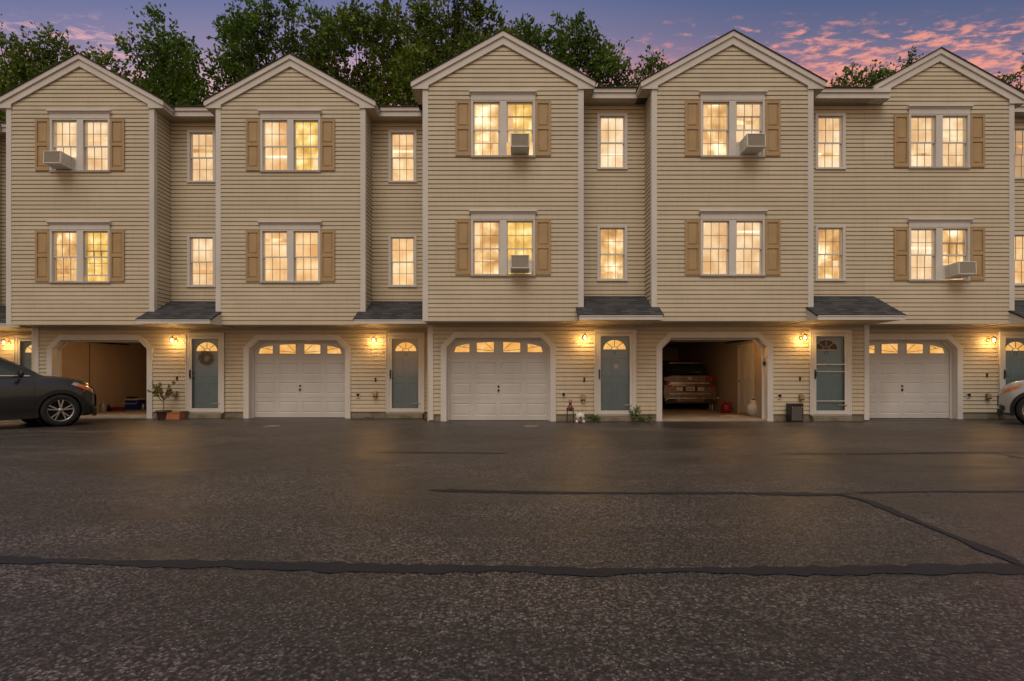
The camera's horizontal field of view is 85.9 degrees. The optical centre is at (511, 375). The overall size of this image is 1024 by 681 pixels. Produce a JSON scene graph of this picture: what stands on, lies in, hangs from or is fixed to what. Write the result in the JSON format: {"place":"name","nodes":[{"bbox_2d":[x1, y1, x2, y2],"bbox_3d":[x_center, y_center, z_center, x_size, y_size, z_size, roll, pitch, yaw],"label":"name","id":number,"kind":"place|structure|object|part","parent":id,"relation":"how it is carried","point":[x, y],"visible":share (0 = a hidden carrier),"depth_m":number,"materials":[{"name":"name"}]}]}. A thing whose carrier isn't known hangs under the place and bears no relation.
{"place":"outdoors","nodes":[
{"label":"outdoors","id":0,"kind":"place"},
{"bbox_2d":[0,417,1023,680],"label":"asphalt ground","id":1,"kind":"structure","parent":0,"point":[316,489],"depth_m":3.81,"materials":[{"name":"grey asphalt"}]},
{"bbox_2d":[0,121,31,369],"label":"townhouse","id":2,"kind":"structure","parent":1,"relation":"on","point":[18,350],"depth_m":16.37,"materials":[{"name":"beige wood"}]},
{"bbox_2d":[1,338,10,345],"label":"wall lamp","id":3,"kind":"object","parent":2,"relation":"attached to","point":[8,342],"visible":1,"depth_m":16.19,"materials":[{"name":"yellow glass"}]},
{"bbox_2d":[17,339,31,364],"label":"storm door","id":4,"kind":"structure","parent":2,"relation":"in","point":[18,340],"depth_m":16.34,"materials":[{"name":"white metal"}]},
{"bbox_2d":[21,341,31,369],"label":"door","id":5,"kind":"structure","parent":2,"relation":"in","point":[26,346],"depth_m":16.45,"materials":[{"name":"blue wood"}]},
{"bbox_2d":[0,357,96,426],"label":"parked car","id":6,"kind":"object","parent":1,"relation":"on","point":[28,396],"visible":1,"depth_m":12.68,"materials":[{"name":"grey paint"}]},
{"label":"side window","id":7,"kind":"part","parent":6,"relation":"part of","materials":[{"name":"grey glass"}]},
{"bbox_2d":[0,14,153,121],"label":"deciduous tree","id":8,"kind":"object","parent":1,"relation":"on","point":[17,68],"visible":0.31,"depth_m":28.02,"materials":[{"name":"green plant"}]},
{"bbox_2d":[0,52,233,418],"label":"townhouse","id":9,"kind":"structure","parent":1,"relation":"on","point":[110,265],"depth_m":14.68,"materials":[{"name":"beige plastic"}]},
{"bbox_2d":[43,151,76,169],"bbox_3d":[-11.915,-5.652,14.517,0.650,0.330,0.560,0,-2,0],"label":"air conditioner","id":10,"kind":"object","parent":9,"relation":"attached to","point":[57,160],"visible":0.87,"depth_m":14.31,"materials":[{"name":"white metal"}]},
{"bbox_2d":[46,109,111,171],"bbox_3d":[-11.500,-6.242,14.715,1.680,1.645,0.305,0,0,0],"label":"window","id":11,"kind":"structure","parent":9,"relation":"in","point":[82,134],"depth_m":14.69,"materials":[{"name":"white glass"}]},
{"bbox_2d":[46,221,111,282],"bbox_3d":[-11.500,-3.287,14.715,1.680,1.645,0.305,0,0,0],"label":"window","id":12,"kind":"structure","parent":9,"relation":"in","point":[79,250],"depth_m":14.72,"materials":[{"name":"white glass"}]},
{"bbox_2d":[100,399,106,411],"bbox_3d":[-12.936,0.943,17.417,0.180,0.395,0.180,0,0,0],"label":"canister","id":13,"kind":"object","parent":9,"relation":"on","point":[103,406],"visible":1,"depth_m":17.36,"materials":[{"name":"grey metal"}]},
{"bbox_2d":[111,406,125,410],"bbox_3d":[-12.849,1.064,17.914,0.380,0.152,0.210,0,0,0],"label":"tool box","id":14,"kind":"object","parent":9,"relation":"on","point":[117,408],"visible":0.95,"depth_m":17.81,"materials":[{"name":"red plastic"}]},
{"bbox_2d":[110,342,140,343],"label":"garage door","id":15,"kind":"structure","parent":9,"relation":"in","point":[110,342],"depth_m":17.70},
{"bbox_2d":[124,398,146,409],"bbox_3d":[-12.965,0.958,18.701,0.780,0.365,0.470,0,0,0],"label":"cooler","id":16,"kind":"object","parent":9,"relation":"on","point":[133,404],"visible":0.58,"depth_m":18.52,"materials":[{"name":"blue plastic"}]},
{"bbox_2d":[170,336,177,343],"bbox_3d":[-9.400,-0.999,15.267,0.124,0.229,0.245,0,0,0],"label":"wall lamp","id":17,"kind":"object","parent":9,"relation":"attached to","point":[175,340],"visible":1,"depth_m":15.23,"materials":[{"name":"yellow glass"}]},
{"bbox_2d":[172,391,177,398],"bbox_3d":[-9.399,0.533,15.328,0.110,0.222,0.112,0,0,0],"label":"wall faucet","id":18,"kind":"object","parent":9,"relation":"attached to","point":[174,394],"depth_m":15.31,"materials":[{"name":"beige metal"}]},
{"bbox_2d":[186,130,215,182],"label":"window","id":19,"kind":"structure","parent":9,"relation":"in","point":[201,144],"depth_m":15.49,"materials":[{"name":"white glass"}]},
{"bbox_2d":[186,234,215,286],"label":"window","id":20,"kind":"structure","parent":9,"relation":"in","point":[201,252],"depth_m":15.49,"materials":[{"name":"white glass"}]},
{"bbox_2d":[192,339,217,407],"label":"door","id":21,"kind":"structure","parent":9,"relation":"in","point":[204,377],"depth_m":15.47,"materials":[{"name":"blue wood"}]},
{"bbox_2d":[198,351,212,365],"bbox_3d":[-8.587,-0.503,15.398,0.438,0.437,0.125,0,0,0],"label":"wreath","id":22,"kind":"object","parent":21,"relation":"attached to","point":[202,354],"visible":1,"depth_m":15.40,"materials":[{"name":"brown plant"}]},
{"bbox_2d":[189,336,220,411],"bbox_3d":[-8.575,-0.050,15.341,0.886,2.110,0.094,0,0,0],"label":"storm door","id":23,"kind":"structure","parent":9,"relation":"in","point":[191,409],"depth_m":15.35,"materials":[{"name":"white metal"}]},
{"bbox_2d":[147,381,175,419],"bbox_3d":[-9.575,0.665,15.039,0.656,1.049,0.428,0,0,0],"label":"potted plant","id":24,"kind":"object","parent":1,"relation":"on","point":[161,414],"visible":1,"depth_m":14.96,"materials":[{"name":"green plant"}]},
{"bbox_2d":[113,2,226,105],"bbox_3d":[-16.837,-8.128,27.027,5.312,18.646,4.725,0,0,0],"label":"deciduous tree","id":25,"kind":"object","parent":1,"relation":"on","point":[170,80],"visible":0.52,"depth_m":26.09,"materials":[{"name":"green plant"}]},
{"bbox_2d":[165,412,183,419],"bbox_3d":[-9.249,1.092,15.050,0.460,0.196,0.248,0,0,0],"label":"planter box","id":26,"kind":"object","parent":1,"relation":"on","point":[174,415],"visible":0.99,"depth_m":14.94,"materials":[{"name":"ceramic"}]},
{"bbox_2d":[179,411,188,418],"bbox_3d":[-9.079,1.085,15.220,0.198,0.210,0.198,0,0,45],"label":"planter box","id":27,"kind":"object","parent":1,"relation":"on","point":[185,414],"visible":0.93,"depth_m":15.18,"materials":[{"name":"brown wood"}]},
{"bbox_2d":[194,0,342,97],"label":"deciduous tree","id":28,"kind":"object","parent":1,"relation":"on","point":[238,29],"visible":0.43,"depth_m":27.41,"materials":[{"name":"green plant"}]},
{"bbox_2d":[202,52,428,418],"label":"townhouse","id":29,"kind":"structure","parent":1,"relation":"on","point":[319,229],"depth_m":14.68,"materials":[{"name":"beige plastic"}]},
{"bbox_2d":[258,109,321,171],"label":"window","id":30,"kind":"structure","parent":29,"relation":"in","point":[289,138],"depth_m":14.73,"materials":[{"name":"white glass"}]},
{"bbox_2d":[258,221,321,282],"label":"window","id":31,"kind":"structure","parent":29,"relation":"in","point":[289,250],"depth_m":14.74,"materials":[{"name":"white glass"}]},
{"bbox_2d":[254,342,344,416],"bbox_3d":[-6.008,0.057,15.601,2.790,2.242,0.078,0,0,0],"label":"garage door","id":32,"kind":"structure","parent":29,"relation":"in","point":[292,379],"depth_m":15.60,"materials":[{"name":"beige"}]},
{"bbox_2d":[388,130,416,182],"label":"window","id":33,"kind":"structure","parent":29,"relation":"in","point":[402,144],"depth_m":15.49,"materials":[{"name":"white glass"}]},
{"bbox_2d":[388,234,416,286],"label":"window","id":34,"kind":"structure","parent":29,"relation":"in","point":[402,252],"depth_m":15.52,"materials":[{"name":"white glass"}]},
{"bbox_2d":[392,339,417,407],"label":"door","id":35,"kind":"structure","parent":29,"relation":"in","point":[404,351],"depth_m":15.47,"materials":[{"name":"blue wood"}]},
{"bbox_2d":[389,336,420,411],"bbox_3d":[-2.985,-0.050,15.341,0.890,2.110,0.094,0,0,0],"label":"storm door","id":36,"kind":"structure","parent":29,"relation":"in","point":[391,409],"depth_m":15.35,"materials":[{"name":"white metal"}]},
{"bbox_2d":[296,0,421,105],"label":"deciduous tree","id":37,"kind":"object","parent":1,"relation":"on","point":[370,79],"visible":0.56,"depth_m":29.37,"materials":[{"name":"green plant"}]},
{"bbox_2d":[370,452,472,452],"bbox_3d":[-1.140,1.186,8.491,2.110,0.001,0.114,0,0,2],"label":"crack sealant","id":38,"kind":"object","parent":1,"relation":"on","point":[421,452],"visible":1,"depth_m":8.50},
{"bbox_2d":[388,0,523,105],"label":"deciduous tree","id":39,"kind":"object","parent":1,"relation":"on","point":[429,52],"visible":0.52,"depth_m":27.69,"materials":[{"name":"green plant"}]},
{"bbox_2d":[0,555,1023,575],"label":"crack sealant","id":40,"kind":"object","parent":1,"relation":"on","point":[913,568],"visible":1,"depth_m":3.40,"materials":[{"name":"black asphalt"}]},
{"bbox_2d":[410,29,663,421],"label":"townhouse","id":41,"kind":"structure","parent":1,"relation":"on","point":[563,206],"depth_m":13.70,"materials":[{"name":"beige plastic"}]},
{"bbox_2d":[449,340,547,419],"bbox_3d":[-0.358,0.057,14.621,2.815,2.242,0.078,0,0,0],"label":"garage door","id":42,"kind":"structure","parent":41,"relation":"in","point":[489,379],"depth_m":14.62,"materials":[{"name":"beige"}]},
{"bbox_2d":[469,90,536,157],"bbox_3d":[-0.220,-6.242,13.735,1.680,1.645,0.305,0,0,0],"label":"window","id":43,"kind":"structure","parent":41,"relation":"in","point":[495,114],"depth_m":13.71,"materials":[{"name":"clear glass"}]},
{"bbox_2d":[469,210,536,276],"bbox_3d":[-0.220,-3.287,13.735,1.680,1.645,0.305,0,0,0],"label":"window","id":44,"kind":"structure","parent":41,"relation":"in","point":[496,235],"depth_m":13.73,"materials":[{"name":"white glass"}]},
{"bbox_2d":[508,133,532,154],"bbox_3d":[0.195,-5.672,13.537,0.650,0.330,0.560,0,-2,0],"label":"air conditioner","id":45,"kind":"object","parent":41,"relation":"attached to","point":[519,144],"visible":0.89,"depth_m":13.28,"materials":[{"name":"beige metal"}]},
{"bbox_2d":[508,255,532,273],"bbox_3d":[0.195,-2.742,13.537,0.650,0.330,0.560,0,-2,0],"label":"air conditioner","id":46,"kind":"object","parent":41,"relation":"attached to","point":[518,264],"visible":1,"depth_m":13.28,"materials":[{"name":"white metal"}]},
{"bbox_2d":[597,113,627,169],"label":"window","id":47,"kind":"structure","parent":41,"relation":"in","point":[612,134],"depth_m":14.52,"materials":[{"name":"clear glass"}]},
{"bbox_2d":[597,225,627,280],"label":"window","id":48,"kind":"structure","parent":41,"relation":"in","point":[612,240],"depth_m":14.56,"materials":[{"name":"clear glass"}]},
{"bbox_2d":[601,336,629,410],"bbox_3d":[2.700,-0.050,14.487,0.906,2.110,0.095,0,0,0],"label":"door","id":49,"kind":"structure","parent":41,"relation":"in","point":[615,350],"depth_m":14.49,"materials":[{"name":"blue wood"}]},
{"bbox_2d":[598,333,632,413],"bbox_3d":[2.700,-0.050,14.361,0.906,2.110,0.094,0,0,0],"label":"storm door","id":50,"kind":"structure","parent":41,"relation":"in","point":[599,334],"depth_m":14.37,"materials":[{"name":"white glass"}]},
{"bbox_2d":[497,7,641,86],"bbox_3d":[2.823,-9.288,29.531,7.644,20.963,4.673,0,0,0],"label":"deciduous tree","id":51,"kind":"object","parent":1,"relation":"on","point":[582,58],"visible":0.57,"depth_m":28.45,"materials":[{"name":"green plant"}]},
{"bbox_2d":[575,411,584,422],"bbox_3d":[1.731,1.041,13.972,0.229,0.299,0.229,0,0,45],"label":"garden ornament","id":52,"kind":"object","parent":1,"relation":"on","point":[580,416],"visible":1,"depth_m":13.92,"materials":[{"name":"white ceramic"}]},
{"bbox_2d":[586,414,599,421],"bbox_3d":[2.101,1.089,14.159,0.392,0.270,0.277,0,0,0],"label":"weed","id":53,"kind":"object","parent":1,"relation":"on","point":[595,418],"visible":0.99,"depth_m":14.16,"materials":[{"name":"green plant"}]},
{"bbox_2d":[628,406,641,420],"bbox_3d":[3.160,0.973,14.157,0.335,0.437,0.275,0,0,0],"label":"weed","id":54,"kind":"object","parent":1,"relation":"on","point":[635,415],"visible":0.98,"depth_m":14.14,"materials":[{"name":"green plant"}]},
{"bbox_2d":[429,489,849,495],"bbox_3d":[1.273,1.186,5.590,4.279,0.001,0.206,0,0,3],"label":"crack sealant","id":55,"kind":"object","parent":1,"relation":"on","point":[675,492],"visible":1,"depth_m":5.59,"materials":[{"name":"black asphalt"}]},
{"bbox_2d":[638,415,646,421],"bbox_3d":[3.353,1.128,14.234,0.248,0.213,0.264,0,0,0],"label":"weed","id":56,"kind":"object","parent":1,"relation":"on","point":[641,419],"visible":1,"depth_m":14.21,"materials":[{"name":"green plant"}]},
{"bbox_2d":[622,45,669,86],"bbox_3d":[7.838,-8.302,31.062,3.603,18.991,3.960,0,0,0],"label":"deciduous tree","id":57,"kind":"object","parent":1,"relation":"on","point":[650,70],"visible":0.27,"depth_m":29.98,"materials":[{"name":"green plant"}]},
{"bbox_2d":[646,413,653,421],"bbox_3d":[3.570,1.096,14.194,0.190,0.253,0.177,0,0,0],"label":"weed","id":58,"kind":"object","parent":1,"relation":"on","point":[650,417],"visible":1,"depth_m":14.18,"materials":[{"name":"green plant"}]},
{"bbox_2d":[662,360,716,408],"bbox_3d":[5.865,0.308,20.343,2.210,1.769,4.590,0,0,0],"label":"parked car","id":59,"kind":"object","parent":1,"relation":"on","point":[688,381],"visible":0.57,"depth_m":18.12,"materials":[{"name":"brown metal"}]},
{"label":"rear window","id":60,"kind":"part","parent":59,"relation":"part of","materials":[{"name":"black glass"}]},
{"bbox_2d":[636,29,905,421],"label":"townhouse","id":61,"kind":"structure","parent":1,"relation":"on","point":[752,262],"depth_m":13.70,"materials":[{"name":"beige plastic"}]},
{"bbox_2d":[669,340,735,341],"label":"garage door","id":62,"kind":"structure","parent":61,"relation":"in","point":[670,340],"depth_m":16.70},
{"bbox_2d":[721,401,731,412],"bbox_3d":[6.593,0.965,16.946,0.309,0.349,0.309,0,0,45],"label":"gas can","id":63,"kind":"object","parent":61,"relation":"on","point":[725,406],"visible":0.99,"depth_m":16.82,"materials":[{"name":"red plastic"}]},
{"bbox_2d":[699,90,767,157],"bbox_3d":[5.480,-6.242,13.735,1.680,1.645,0.305,0,0,0],"label":"window","id":64,"kind":"structure","parent":61,"relation":"in","point":[727,116],"depth_m":13.71,"materials":[{"name":"white glass"}]},
{"bbox_2d":[699,210,767,276],"bbox_3d":[5.480,-3.287,13.735,1.680,1.645,0.305,0,0,0],"label":"window","id":65,"kind":"structure","parent":61,"relation":"in","point":[732,241],"depth_m":13.74,"materials":[{"name":"clear glass"}]},
{"bbox_2d":[738,346,751,412],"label":"inner door","id":66,"kind":"structure","parent":61,"relation":"in","point":[745,353],"depth_m":16.22,"materials":[{"name":"beige wood"}]},
{"bbox_2d":[736,133,765,154],"bbox_3d":[5.895,-5.672,13.537,0.650,0.330,0.560,0,-2,0],"label":"air conditioner","id":67,"kind":"object","parent":61,"relation":"attached to","point":[751,144],"visible":0.93,"depth_m":13.29,"materials":[{"name":"white metal"}]},
{"bbox_2d":[747,399,756,415],"bbox_3d":[6.897,0.899,15.675,0.388,0.482,0.388,0,0,0],"label":"propane tank","id":68,"kind":"object","parent":61,"relation":"on","point":[751,408],"visible":0.84,"depth_m":15.56,"materials":[{"name":"white metal"}]},
{"bbox_2d":[799,394,804,402],"bbox_3d":[7.559,0.592,14.348,0.110,0.222,0.112,0,0,0],"label":"wall faucet","id":69,"kind":"object","parent":61,"relation":"attached to","point":[802,397],"depth_m":14.31,"materials":[{"name":"beige metal"}]},
{"bbox_2d":[799,333,806,340],"bbox_3d":[7.575,-0.999,14.287,0.124,0.229,0.245,0,0,0],"label":"wall lamp","id":70,"kind":"object","parent":61,"relation":"attached to","point":[804,336],"visible":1,"depth_m":14.25,"materials":[{"name":"glass"}]},
{"bbox_2d":[816,336,843,410],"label":"door","id":71,"kind":"structure","parent":61,"relation":"in","point":[829,349],"depth_m":14.49,"materials":[{"name":"blue wood"}]},
{"bbox_2d":[815,113,845,169],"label":"window","id":72,"kind":"structure","parent":61,"relation":"in","point":[830,134],"depth_m":14.49,"materials":[{"name":"clear glass"}]},
{"bbox_2d":[815,225,845,280],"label":"window","id":73,"kind":"structure","parent":61,"relation":"in","point":[830,240],"depth_m":14.52,"materials":[{"name":"clear glass"}]},
{"bbox_2d":[814,333,847,413],"bbox_3d":[8.330,-0.050,14.361,0.896,2.110,0.094,0,0,0],"label":"storm door","id":74,"kind":"structure","parent":61,"relation":"in","point":[845,335],"depth_m":14.37,"materials":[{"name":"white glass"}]},
{"bbox_2d":[786,403,802,421],"bbox_3d":[7.268,0.953,14.150,0.310,0.475,0.280,0,0,0],"label":"milk crate","id":75,"kind":"object","parent":1,"relation":"on","point":[794,412],"visible":0.99,"depth_m":14.01,"materials":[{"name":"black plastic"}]},
{"bbox_2d":[829,45,923,86],"bbox_3d":[20.119,-8.189,30.278,5.948,18.766,3.087,0,0,-10],"label":"deciduous tree","id":76,"kind":"object","parent":1,"relation":"on","point":[876,74],"visible":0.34,"depth_m":29.50,"materials":[{"name":"green plant"}]},
{"bbox_2d":[780,452,1009,453],"bbox_3d":[5.975,1.186,8.427,3.774,0.001,0.180,0,0,-3],"label":"crack sealant","id":77,"kind":"object","parent":1,"relation":"on","point":[896,453],"visible":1,"depth_m":8.39,"materials":[{"name":"black asphalt"}]},
{"bbox_2d":[837,494,1023,565],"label":"crack sealant","id":78,"kind":"object","parent":1,"relation":"on","point":[985,549],"visible":1,"depth_m":4.08,"materials":[{"name":"black asphalt"}]},
{"bbox_2d":[853,491,1023,492],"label":"crack sealant","id":79,"kind":"object","parent":1,"relation":"on","point":[932,491],"visible":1,"depth_m":5.63,"materials":[{"name":"black asphalt"}]},
{"bbox_2d":[863,47,1023,418],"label":"townhouse","id":80,"kind":"structure","parent":1,"relation":"on","point":[944,156],"depth_m":14.41,"materials":[{"name":"beige plastic"}]},
{"bbox_2d":[869,342,948,417],"bbox_3d":[10.885,0.057,15.351,2.810,2.242,0.078,0,0,0],"label":"garage door","id":81,"kind":"structure","parent":80,"relation":"in","point":[907,379],"depth_m":15.35,"materials":[{"name":"beige"}]},
{"bbox_2d":[907,105,973,168],"bbox_3d":[11.180,-6.242,14.465,1.680,1.645,0.305,0,0,0],"label":"window","id":82,"kind":"structure","parent":80,"relation":"in","point":[939,135],"depth_m":14.46,"materials":[{"name":"clear glass"}]},
{"bbox_2d":[907,218,973,281],"bbox_3d":[11.180,-3.287,14.465,1.680,1.645,0.305,0,0,0],"label":"window","id":83,"kind":"structure","parent":80,"relation":"in","point":[934,243],"depth_m":14.44,"materials":[{"name":"clear glass"}]},
{"bbox_2d":[943,261,976,278],"bbox_3d":[11.595,-2.732,14.267,0.650,0.330,0.560,0,-2,0],"label":"air conditioner","id":84,"kind":"object","parent":80,"relation":"attached to","point":[960,269],"visible":0.94,"depth_m":14.02,"materials":[{"name":"white metal"}]},
{"bbox_2d":[985,393,991,400],"bbox_3d":[13.073,0.594,15.078,0.110,0.222,0.112,0,0,0],"label":"wall faucet","id":85,"kind":"object","parent":80,"relation":"attached to","point":[988,396],"depth_m":15.05,"materials":[{"name":"beige metal"}]},
{"bbox_2d":[986,335,996,342],"bbox_3d":[13.100,-0.989,15.017,0.124,0.229,0.245,0,0,0],"label":"wall lamp","id":86,"kind":"object","parent":80,"relation":"attached to","point":[988,339],"visible":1,"depth_m":14.97,"materials":[{"name":"glass"}]},
{"bbox_2d":[1003,336,1023,386],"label":"door frame","id":87,"kind":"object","parent":80,"relation":"in","point":[1004,337],"depth_m":15.11,"materials":[{"name":"white wood"}]},
{"bbox_2d":[1006,338,1023,384],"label":"door","id":88,"kind":"structure","parent":80,"relation":"in","point":[1014,346],"depth_m":15.22,"materials":[{"name":"blue wood"}]},
{"bbox_2d":[1015,126,1023,179],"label":"window","id":89,"kind":"structure","parent":80,"relation":"in","point":[1019,130],"depth_m":15.29,"materials":[{"name":"clear glass"}]},
{"bbox_2d":[1015,232,1023,285],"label":"window","id":90,"kind":"structure","parent":80,"relation":"in","point":[1019,236],"depth_m":15.28,"materials":[{"name":"clear glass"}]},
{"bbox_2d":[997,380,1023,423],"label":"parked car","id":91,"kind":"object","parent":1,"relation":"on","point":[1010,398],"visible":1,"depth_m":13.40,"materials":[{"name":"silver metal"}]},
{"bbox_2d":[997,53,1023,91],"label":"deciduous tree","id":92,"kind":"object","parent":1,"relation":"on","point":[1013,78],"visible":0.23,"depth_m":29.86,"materials":[{"name":"green plant"}]},
{"bbox_2d":[0,0,1023,105],"label":"sky","id":93,"kind":"structure","parent":0,"point":[820,36],"materials":[{"name":"purple"}]},
{"bbox_3d":[1.494,1.005,14.120,0.210,0.372,0.180,0,0,0],"label":"plant stand","id":94,"kind":"object","parent":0,"visible":0},
{"bbox_2d":[567,399,572,410],"bbox_3d":[1.494,0.743,14.103,0.150,0.300,0.160,0,0,0],"label":"figurine","id":95,"kind":"object","parent":94,"relation":"on","point":[570,407],"visible":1,"depth_m":14.07,"materials":[{"name":"red ceramic"}]}
]}

